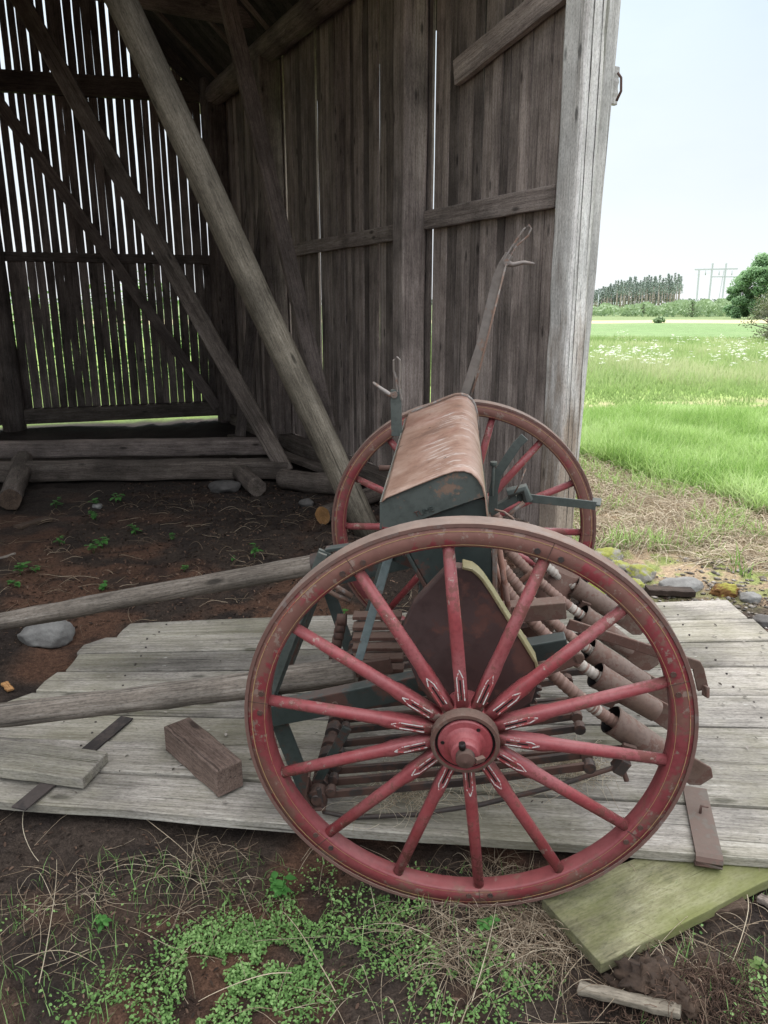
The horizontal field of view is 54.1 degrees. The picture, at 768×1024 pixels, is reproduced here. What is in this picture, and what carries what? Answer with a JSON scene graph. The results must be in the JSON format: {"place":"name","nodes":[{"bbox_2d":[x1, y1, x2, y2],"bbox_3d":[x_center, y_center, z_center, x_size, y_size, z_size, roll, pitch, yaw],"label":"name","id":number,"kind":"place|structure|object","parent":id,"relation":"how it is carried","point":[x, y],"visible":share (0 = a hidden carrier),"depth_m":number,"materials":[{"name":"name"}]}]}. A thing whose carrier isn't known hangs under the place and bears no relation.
{"place":"outdoors","nodes":[
{"label":"outdoors","id":0,"kind":"place"},
{"bbox_2d":[0,305,767,1023],"bbox_3d":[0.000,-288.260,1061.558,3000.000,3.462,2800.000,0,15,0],"label":"ground","id":1,"kind":"structure","parent":0,"point":[28,671],"depth_m":2.53,"materials":[{"name":"soil"}]},
{"bbox_2d":[1,681,13,691],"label":"wood chip","id":2,"kind":"object","parent":1,"relation":"on","point":[7,686],"visible":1,"depth_m":3.51,"materials":[{"name":"orange wood"}]},
{"bbox_2d":[0,553,15,558],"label":"branch bit","id":3,"kind":"object","parent":1,"relation":"on","point":[5,556],"visible":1,"depth_m":5.34,"materials":[{"name":"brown wood"}]},
{"bbox_2d":[6,580,20,586],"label":"leafy weed","id":4,"kind":"object","parent":1,"relation":"on","point":[17,583],"visible":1,"depth_m":4.73,"materials":[{"name":"green plant"}]},
{"bbox_2d":[0,451,32,509],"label":"stub log","id":5,"kind":"object","parent":1,"relation":"on","point":[14,486],"visible":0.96,"depth_m":6.80,"materials":[{"name":"brown wood"}]},
{"bbox_2d":[13,561,29,574],"bbox_3d":[-2.400,0.382,4.970,0.105,0.106,0.149,-3,15,-9],"label":"leafy weed","id":6,"kind":"object","parent":1,"relation":"on","point":[22,565],"visible":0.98,"depth_m":4.95,"materials":[{"name":"green plant"}]},
{"bbox_2d":[13,516,52,529],"bbox_3d":[-2.867,0.089,6.153,0.092,0.034,0.316,7,15,24],"label":"wood slab","id":7,"kind":"object","parent":1,"relation":"on","point":[24,525],"depth_m":6.12,"materials":[{"name":"brown wood"}]},
{"bbox_2d":[29,565,40,572],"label":"leafy weed","id":8,"kind":"object","parent":1,"relation":"on","point":[37,568],"visible":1,"depth_m":5.04,"materials":[{"name":"plant"}]},
{"bbox_2d":[17,620,74,648],"bbox_3d":[-1.804,0.638,4.020,0.279,0.165,0.233,-5,16,-17],"label":"stone","id":9,"kind":"object","parent":1,"relation":"on","point":[53,635],"visible":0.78,"depth_m":3.94,"materials":[{"name":"stone"}]},
{"bbox_2d":[50,497,63,507],"bbox_3d":[-2.901,-0.075,6.655,0.116,0.108,0.075,-12,19,-37],"label":"leafy weed","id":10,"kind":"object","parent":1,"relation":"on","point":[59,498],"visible":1,"depth_m":6.65,"materials":[{"name":"plant"}]},
{"bbox_2d":[53,536,64,544],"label":"leafy weed","id":11,"kind":"object","parent":1,"relation":"on","point":[59,540],"visible":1,"depth_m":5.57,"materials":[{"name":"plant"}]},
{"bbox_2d":[88,510,97,519],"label":"leafy weed","id":12,"kind":"object","parent":1,"relation":"on","point":[93,513],"visible":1,"depth_m":6.23,"materials":[{"name":"green plant"}]},
{"bbox_2d":[84,544,102,552],"bbox_3d":[-2.101,0.269,5.424,0.123,0.088,0.087,-14,21,-42],"label":"leafy weed","id":13,"kind":"object","parent":1,"relation":"on","point":[93,546],"visible":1,"depth_m":5.41,"materials":[{"name":"green plant"}]},
{"bbox_2d":[92,503,102,508],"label":"stone","id":14,"kind":"object","parent":1,"relation":"on","point":[97,506],"visible":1,"depth_m":6.64,"materials":[{"name":"stone"}]},
{"bbox_2d":[92,537,107,548],"bbox_3d":[-2.077,0.224,5.529,0.124,0.094,0.080,-11,19,-34],"label":"leafy weed","id":15,"kind":"object","parent":1,"relation":"on","point":[105,541],"visible":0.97,"depth_m":5.53,"materials":[{"name":"green plant"}]},
{"bbox_2d":[98,580,107,590],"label":"leafy weed","id":16,"kind":"object","parent":1,"relation":"on","point":[103,585],"visible":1,"depth_m":4.65,"materials":[{"name":"green plant"}]},
{"bbox_2d":[94,914,112,932],"bbox_3d":[-0.828,1.218,2.220,0.044,0.056,0.068,-11,18,-34],"label":"leafy weed","id":17,"kind":"object","parent":1,"relation":"on","point":[104,919],"visible":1,"depth_m":2.21,"materials":[{"name":"green plant"}]},
{"bbox_2d":[10,271,208,391],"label":"undergrowth","id":18,"kind":"object","parent":1,"relation":"on","point":[110,341],"visible":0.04,"depth_m":16.29,"materials":[{"name":"green plant"}]},
{"bbox_2d":[110,493,124,501],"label":"leafy weed","id":19,"kind":"object","parent":1,"relation":"on","point":[117,498],"visible":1,"depth_m":6.82,"materials":[{"name":"green plant"}]},
{"bbox_2d":[127,523,140,533],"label":"leafy weed","id":20,"kind":"object","parent":1,"relation":"on","point":[135,528],"visible":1,"depth_m":5.94,"materials":[{"name":"green plant"}]},
{"bbox_2d":[0,458,289,482],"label":"floor beam","id":21,"kind":"structure","parent":1,"relation":"on","point":[135,470],"depth_m":7.57,"materials":[{"name":"wood"}]},
{"bbox_2d":[0,437,266,458],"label":"floor beam","id":22,"kind":"structure","parent":21,"relation":"on","point":[156,447],"depth_m":8.14,"materials":[{"name":"brown wood"}]},
{"bbox_2d":[0,490,415,637],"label":"floor stalks","id":23,"kind":"object","parent":1,"relation":"on","point":[153,544],"visible":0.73,"depth_m":5.46,"materials":[{"name":"brown plant"}]},
{"bbox_2d":[208,480,241,493],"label":"stone","id":24,"kind":"object","parent":1,"relation":"on","point":[224,486],"visible":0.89,"depth_m":7.23,"materials":[{"name":"stone"}]},
{"bbox_2d":[229,458,265,496],"bbox_3d":[-1.388,-0.358,7.489,0.185,0.183,1.024,-6,18,-22],"label":"log","id":25,"kind":"object","parent":1,"relation":"on","point":[249,480],"visible":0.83,"depth_m":7.11,"materials":[{"name":"wood"}]},
{"bbox_2d":[250,543,262,556],"bbox_3d":[-0.915,0.278,5.344,0.109,0.102,0.071,11,19,35],"label":"leafy weed","id":26,"kind":"object","parent":1,"relation":"on","point":[254,550],"visible":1,"depth_m":5.34,"materials":[{"name":"green plant"}]},
{"bbox_2d":[227,434,324,471],"bbox_3d":[-1.136,-0.647,8.528,0.147,0.053,2.909,-10,19,-33],"label":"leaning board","id":27,"kind":"object","parent":1,"relation":"on","point":[305,463],"visible":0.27,"depth_m":8.09,"materials":[{"name":"brown wood"}]},
{"bbox_2d":[269,871,296,898],"bbox_3d":[-0.314,1.172,2.334,0.088,0.080,0.074,0,15,0],"label":"leafy weed","id":28,"kind":"object","parent":1,"relation":"on","point":[279,887],"visible":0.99,"depth_m":2.32,"materials":[{"name":"green plant"}]},
{"bbox_2d":[276,469,334,494],"bbox_3d":[-0.702,-0.288,7.221,0.730,0.218,0.214,8,17,32],"label":"log","id":29,"kind":"object","parent":1,"relation":"on","point":[307,482],"visible":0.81,"depth_m":7.16,"materials":[{"name":"brown wood"}]},
{"bbox_2d":[298,498,313,506],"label":"stone","id":30,"kind":"object","parent":1,"relation":"on","point":[307,502],"visible":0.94,"depth_m":6.72,"materials":[{"name":"stone"}]},
{"bbox_2d":[0,0,621,563],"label":"barn","id":31,"kind":"structure","parent":1,"relation":"on","point":[516,98],"depth_m":7.28,"materials":[{"name":"grey wood"}]},
{"bbox_2d":[315,488,381,523],"bbox_3d":[-0.284,-0.068,6.451,0.164,0.162,0.813,9,19,31],"label":"log","id":32,"kind":"object","parent":1,"relation":"on","point":[323,514],"visible":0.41,"depth_m":6.15,"materials":[{"name":"brown wood"}]},
{"bbox_2d":[0,224,712,907],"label":"seed drill","id":33,"kind":"object","parent":1,"relation":"on","point":[472,650],"visible":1,"depth_m":2.18,"materials":[{"name":"red wood"}]},
{"bbox_2d":[11,298,725,304],"bbox_3d":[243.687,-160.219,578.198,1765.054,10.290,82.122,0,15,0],"label":"horizon forest","id":34,"kind":"object","parent":1,"relation":"on","point":[714,300],"visible":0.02,"depth_m":566.19,"materials":[{"name":"green plant"}]},
{"bbox_2d":[0,828,766,1023],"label":"dry roots","id":35,"kind":"object","parent":1,"relation":"on","point":[525,914],"visible":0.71,"depth_m":2.14,"materials":[{"name":"brown plant"}]},
{"bbox_2d":[0,600,767,869],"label":"fallen door","id":36,"kind":"structure","parent":1,"relation":"on","point":[718,820],"depth_m":2.83,"materials":[{"name":"grey wood"}]},
{"bbox_2d":[0,739,107,788],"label":"loose plank","id":37,"kind":"object","parent":36,"relation":"on","point":[55,765],"visible":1,"depth_m":2.74,"materials":[{"name":"grey wood"}]},
{"bbox_2d":[164,717,242,796],"bbox_3d":[-0.667,0.895,2.768,0.109,0.108,0.396,-13,20,-40],"label":"wooden block","id":38,"kind":"object","parent":36,"relation":"on","point":[206,758],"depth_m":2.70,"materials":[{"name":"brown wood"}]},
{"bbox_2d":[37,608,763,839],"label":"board specks","id":39,"kind":"object","parent":36,"relation":"on","point":[224,801],"visible":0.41,"depth_m":3.02,"materials":[{"name":"grey wood"}]},
{"bbox_2d":[323,734,620,828],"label":"straw wisps","id":40,"kind":"object","parent":36,"relation":"on","point":[528,783],"visible":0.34,"depth_m":2.57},
{"bbox_2d":[0,813,767,1023],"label":"dead stalks","id":41,"kind":"object","parent":1,"relation":"on","point":[318,993],"visible":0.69,"depth_m":2.12,"materials":[{"name":"beige plant"}]},
{"bbox_2d":[0,858,767,1023],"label":"chickweed","id":42,"kind":"object","parent":1,"relation":"on","point":[238,973],"visible":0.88,"depth_m":2.06,"materials":[{"name":"green plant"}]},
{"bbox_2d":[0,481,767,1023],"bbox_3d":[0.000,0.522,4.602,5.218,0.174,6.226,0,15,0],"label":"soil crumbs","id":43,"kind":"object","parent":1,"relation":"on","point":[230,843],"visible":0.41,"depth_m":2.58,"materials":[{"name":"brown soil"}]},
{"bbox_2d":[15,812,759,1001],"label":"long stems","id":44,"kind":"object","parent":1,"relation":"on","point":[45,951],"visible":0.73,"depth_m":2.07,"materials":[{"name":"plant"}]},
{"bbox_2d":[476,915,500,931],"bbox_3d":[0.300,1.199,2.171,0.074,0.050,0.044,-7,17,-24],"label":"leafy weed","id":45,"kind":"object","parent":1,"relation":"on","point":[485,926],"visible":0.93,"depth_m":2.16,"materials":[{"name":"green plant"}]},
{"bbox_2d":[587,582,609,597],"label":"mossy stone","id":46,"kind":"object","parent":1,"relation":"on","point":[597,588],"visible":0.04,"depth_m":4.41,"materials":[{"name":"stone"}]},
{"bbox_2d":[605,287,609,302],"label":"pine tree","id":47,"kind":"object","parent":1,"relation":"on","point":[608,292],"visible":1,"depth_m":328.57,"materials":[{"name":"plant"}]},
{"bbox_2d":[595,547,623,560],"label":"mossy stone","id":48,"kind":"object","parent":1,"relation":"on","point":[610,553],"visible":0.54,"depth_m":5.07,"materials":[{"name":"yellow stone"}]},
{"bbox_2d":[608,288,615,304],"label":"pine tree","id":49,"kind":"object","parent":1,"relation":"on","point":[612,293],"visible":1,"depth_m":326.66,"materials":[{"name":"green plant"}]},
{"bbox_2d":[601,968,624,989],"bbox_3d":[0.639,1.262,1.989,0.147,0.089,0.118,0,15,0],"label":"peat clod","id":50,"kind":"object","parent":1,"relation":"on","point":[611,981],"visible":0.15,"depth_m":1.98,"materials":[{"name":"brown soil"}]},
{"bbox_2d":[615,280,620,304],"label":"pine tree","id":51,"kind":"object","parent":1,"relation":"on","point":[617,289],"visible":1,"depth_m":318.18,"materials":[{"name":"green plant"}]},
{"bbox_2d":[612,560,629,571],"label":"mossy stone","id":52,"kind":"object","parent":1,"relation":"on","point":[621,564],"visible":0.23,"depth_m":4.84,"materials":[{"name":"yellow stone"}]},
{"bbox_2d":[619,282,624,307],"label":"pine tree","id":53,"kind":"object","parent":1,"relation":"on","point":[621,288],"visible":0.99,"depth_m":316.58,"materials":[{"name":"green plant"}]},
{"bbox_2d":[622,282,629,306],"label":"pine tree","id":54,"kind":"object","parent":1,"relation":"on","point":[625,285],"visible":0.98,"depth_m":319.00,"materials":[{"name":"green plant"}]},
{"bbox_2d":[577,980,680,1018],"bbox_3d":[0.615,1.227,1.895,0.251,0.022,0.042,-4,11,29],"label":"split stick","id":55,"kind":"object","parent":1,"relation":"on","point":[603,993],"visible":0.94,"depth_m":1.89,"materials":[{"name":"brown wood"}]},
{"bbox_2d":[626,276,633,303],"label":"pine tree","id":56,"kind":"object","parent":1,"relation":"on","point":[629,285],"visible":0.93,"depth_m":332.91,"materials":[{"name":"green plant"}]},
{"bbox_2d":[628,284,635,304],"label":"pine tree","id":57,"kind":"object","parent":1,"relation":"on","point":[632,287],"visible":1,"depth_m":327.48,"materials":[{"name":"plant"}]},
{"bbox_2d":[593,282,674,302],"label":"forest","id":58,"kind":"object","parent":1,"relation":"on","point":[614,297],"visible":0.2,"depth_m":346.92,"materials":[{"name":"green plant"}]},
{"bbox_2d":[631,276,638,304],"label":"pine tree","id":59,"kind":"object","parent":1,"relation":"on","point":[635,279],"visible":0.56,"depth_m":333.11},
{"bbox_2d":[634,282,638,302],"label":"pine tree","id":60,"kind":"object","parent":1,"relation":"on","point":[636,287],"visible":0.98,"depth_m":327.99,"materials":[{"name":"plant"}]},
{"bbox_2d":[633,578,644,588],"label":"mossy stone","id":61,"kind":"object","parent":1,"relation":"on","point":[640,583],"visible":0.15,"depth_m":4.55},
{"bbox_2d":[636,280,641,303],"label":"pine tree","id":62,"kind":"object","parent":1,"relation":"on","point":[639,290],"visible":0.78,"depth_m":325.25,"materials":[{"name":"plant"}]},
{"bbox_2d":[625,564,656,582],"bbox_3d":[1.630,0.398,4.776,0.193,0.139,0.234,5,16,17],"label":"mossy stone","id":63,"kind":"object","parent":1,"relation":"on","point":[643,573],"visible":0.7,"depth_m":4.71,"materials":[{"name":"yellow stone"}]},
{"bbox_2d":[638,283,644,302],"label":"pine tree","id":64,"kind":"object","parent":1,"relation":"on","point":[642,291],"visible":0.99,"depth_m":319.75,"materials":[{"name":"green plant"}]},
{"bbox_2d":[637,302,646,315],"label":"field bush","id":65,"kind":"object","parent":1,"relation":"on","point":[643,311],"visible":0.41,"depth_m":154.44,"materials":[{"name":"plant"}]},
{"bbox_2d":[612,950,679,994],"bbox_3d":[0.695,1.222,1.961,0.199,0.116,0.163,0,15,0],"label":"peat clod","id":66,"kind":"object","parent":1,"relation":"on","point":[631,974],"visible":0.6,"depth_m":1.94,"materials":[{"name":"brown soil"}]},
{"bbox_2d":[644,277,647,301],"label":"pine tree","id":67,"kind":"object","parent":1,"relation":"on","point":[645,288],"visible":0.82,"depth_m":324.79,"materials":[{"name":"plant"}]},
{"bbox_2d":[644,281,651,300],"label":"pine tree","id":68,"kind":"object","parent":1,"relation":"on","point":[647,287],"visible":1,"depth_m":322.02,"materials":[{"name":"plant"}]},
{"bbox_2d":[650,276,656,303],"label":"pine tree","id":69,"kind":"object","parent":1,"relation":"on","point":[654,284],"visible":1,"depth_m":317.28,"materials":[{"name":"green plant"}]},
{"bbox_2d":[542,858,767,972],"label":"mossy board","id":70,"kind":"object","parent":1,"relation":"on","point":[603,918],"visible":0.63,"depth_m":2.19,"materials":[{"name":"green wood"}]},
{"bbox_2d":[654,274,661,304],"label":"pine tree","id":71,"kind":"object","parent":1,"relation":"on","point":[659,283],"visible":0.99,"depth_m":316.44,"materials":[{"name":"green plant"}]},
{"bbox_2d":[652,316,665,322],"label":"field bush","id":72,"kind":"object","parent":1,"relation":"on","point":[660,319],"visible":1,"depth_m":80.13,"materials":[{"name":"green plant"}]},
{"bbox_2d":[659,278,666,303],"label":"pine tree","id":73,"kind":"object","parent":1,"relation":"on","point":[662,285],"visible":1,"depth_m":317.14,"materials":[{"name":"plant"}]},
{"bbox_2d":[559,933,767,1023],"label":"peat fibres","id":74,"kind":"object","parent":1,"relation":"on","point":[718,989],"visible":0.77,"depth_m":1.90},
{"bbox_2d":[661,278,667,302],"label":"pine tree","id":75,"kind":"object","parent":1,"relation":"on","point":[666,284],"visible":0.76,"depth_m":327.70,"materials":[{"name":"plant"}]},
{"bbox_2d":[647,943,684,970],"bbox_3d":[0.769,1.233,2.046,0.124,0.076,0.109,0,15,0],"label":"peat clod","id":76,"kind":"object","parent":1,"relation":"on","point":[664,950],"visible":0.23,"depth_m":2.05,"materials":[{"name":"brown soil"}]},
{"bbox_2d":[666,274,670,302],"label":"pine tree","id":77,"kind":"object","parent":1,"relation":"on","point":[667,288],"visible":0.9,"depth_m":330.79,"materials":[{"name":"plant"}]},
{"bbox_2d":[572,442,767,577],"bbox_3d":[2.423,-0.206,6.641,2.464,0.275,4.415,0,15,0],"label":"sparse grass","id":78,"kind":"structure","parent":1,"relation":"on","point":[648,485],"depth_m":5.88,"materials":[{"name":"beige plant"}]},
{"bbox_2d":[644,585,695,596],"bbox_3d":[1.704,0.472,4.479,0.276,0.040,0.091,2,15,1],"label":"bark piece","id":79,"kind":"object","parent":1,"relation":"on","point":[654,590],"visible":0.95,"depth_m":4.44,"materials":[{"name":"brown wood"}]},
{"bbox_2d":[668,275,673,301],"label":"pine tree","id":80,"kind":"object","parent":1,"relation":"on","point":[670,285],"visible":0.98,"depth_m":329.85,"materials":[{"name":"plant"}]},
{"bbox_2d":[668,281,674,301],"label":"pine tree","id":81,"kind":"object","parent":1,"relation":"on","point":[671,288],"visible":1,"depth_m":328.41,"materials":[{"name":"green plant"}]},
{"bbox_2d":[592,298,753,316],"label":"bush strip","id":82,"kind":"object","parent":1,"relation":"on","point":[708,307],"visible":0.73,"depth_m":149.83,"materials":[{"name":"green plant"}]},
{"bbox_2d":[672,273,676,301],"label":"pine tree","id":83,"kind":"object","parent":1,"relation":"on","point":[674,280],"visible":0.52,"depth_m":333.33,"materials":[{"name":"plant"}]},
{"bbox_2d":[588,338,767,382],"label":"flower stems","id":84,"kind":"object","parent":1,"relation":"on","point":[664,364],"visible":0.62,"depth_m":17.94,"materials":[{"name":"green plant"}]},
{"bbox_2d":[590,331,767,365],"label":"meadow flowers","id":85,"kind":"object","parent":84,"relation":"attached to","point":[656,346],"visible":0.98,"depth_m":18.34,"materials":[{"name":"white plant"}]},
{"bbox_2d":[675,274,681,300],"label":"pine tree","id":86,"kind":"object","parent":1,"relation":"on","point":[677,284],"visible":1,"depth_m":315.92,"materials":[{"name":"green plant"}]},
{"bbox_2d":[647,971,712,1021],"bbox_3d":[0.736,1.220,1.892,0.162,0.100,0.131,0,15,0],"label":"peat clod","id":87,"kind":"object","parent":1,"relation":"on","point":[690,1008],"visible":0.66,"depth_m":1.87,"materials":[{"name":"brown soil"}]},
{"bbox_2d":[677,276,683,299],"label":"pine tree","id":88,"kind":"object","parent":1,"relation":"on","point":[679,293],"visible":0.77,"depth_m":320.89,"materials":[{"name":"green plant"}]},
{"bbox_2d":[658,576,703,591],"bbox_3d":[1.819,0.453,4.614,0.286,0.100,0.187,0,15,0],"label":"stone","id":89,"kind":"object","parent":1,"relation":"on","point":[695,584],"visible":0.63,"depth_m":4.58,"materials":[{"name":"stone"}]},
{"bbox_2d":[683,299,700,316],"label":"field bush","id":90,"kind":"object","parent":1,"relation":"on","point":[692,309],"visible":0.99,"depth_m":144.40,"materials":[{"name":"green plant"}]},
{"bbox_2d":[681,947,730,974],"bbox_3d":[0.862,1.224,2.026,0.153,0.092,0.113,0,15,0],"label":"peat clod","id":91,"kind":"object","parent":1,"relation":"on","point":[704,955],"visible":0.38,"depth_m":2.02,"materials":[{"name":"brown soil"}]},
{"bbox_2d":[695,263,737,301],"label":"power pylon","id":92,"kind":"object","parent":1,"relation":"on","point":[724,273],"visible":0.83,"depth_m":525.01,"materials":[{"name":"grey metal"}]},
{"bbox_2d":[709,583,739,597],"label":"mossy stone","id":93,"kind":"object","parent":1,"relation":"on","point":[724,590],"visible":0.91,"depth_m":4.45,"materials":[{"name":"yellow stone"}]},
{"bbox_2d":[704,897,749,921],"bbox_3d":[0.992,1.164,2.209,0.143,0.038,0.056,-5,16,-5],"label":"rotten wood","id":94,"kind":"object","parent":1,"relation":"on","point":[737,910],"visible":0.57,"depth_m":2.19,"materials":[{"name":"brown wood"}]},
{"bbox_2d":[722,270,758,318],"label":"broadleaf tree","id":95,"kind":"object","parent":1,"relation":"on","point":[733,310],"visible":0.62,"depth_m":114.81,"materials":[{"name":"green plant"}]},
{"bbox_2d":[730,252,767,318],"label":"broadleaf tree","id":96,"kind":"object","parent":1,"relation":"on","point":[755,276],"visible":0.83,"depth_m":111.90,"materials":[{"name":"green plant"}]},
{"bbox_2d":[739,592,761,602],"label":"stone","id":97,"kind":"object","parent":1,"relation":"on","point":[749,597],"visible":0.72,"depth_m":4.36,"materials":[{"name":"stone"}]},
{"bbox_2d":[738,285,767,340],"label":"twiggy bush","id":98,"kind":"object","parent":1,"relation":"on","point":[764,306],"visible":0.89,"depth_m":35.99,"materials":[{"name":"green plant"}]},
{"bbox_2d":[747,956,767,978],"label":"leafy weed","id":99,"kind":"object","parent":1,"relation":"on","point":[757,962],"visible":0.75,"depth_m":2.00,"materials":[{"name":"green plant"}]},
{"bbox_2d":[752,614,767,627],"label":"stone","id":100,"kind":"object","parent":1,"relation":"on","point":[761,620],"visible":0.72,"depth_m":4.02,"materials":[{"name":"stone"}]},
{"bbox_2d":[757,893,767,907],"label":"wood offcut","id":101,"kind":"object","parent":1,"relation":"on","point":[762,899],"visible":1,"depth_m":2.23,"materials":[{"name":"beige wood"}]},
{"bbox_2d":[0,845,767,1023],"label":"foreground grass","id":102,"kind":"structure","parent":0,"point":[448,927],"depth_m":2.15,"materials":[{"name":"green plant"}]},
{"bbox_2d":[0,0,767,304],"label":"sky","id":103,"kind":"structure","parent":0,"point":[685,188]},
{"bbox_2d":[430,334,767,412],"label":"meadow grass","id":104,"kind":"structure","parent":0,"point":[701,373],"depth_m":17.80,"materials":[{"name":"green plant"}]},
{"bbox_2d":[528,449,767,577],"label":"dry grass","id":105,"kind":"structure","parent":0,"point":[670,501],"depth_m":5.85,"materials":[{"name":"plant"}]},
{"bbox_2d":[579,397,767,517],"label":"tall grass","id":106,"kind":"structure","parent":0,"point":[728,444],"depth_m":8.31,"materials":[{"name":"green plant"}]},
{"bbox_2d":[585,555,767,630],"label":"gravel","id":107,"kind":"structure","parent":0,"point":[764,578],"depth_m":4.66,"materials":[{"name":"grey gravel"}]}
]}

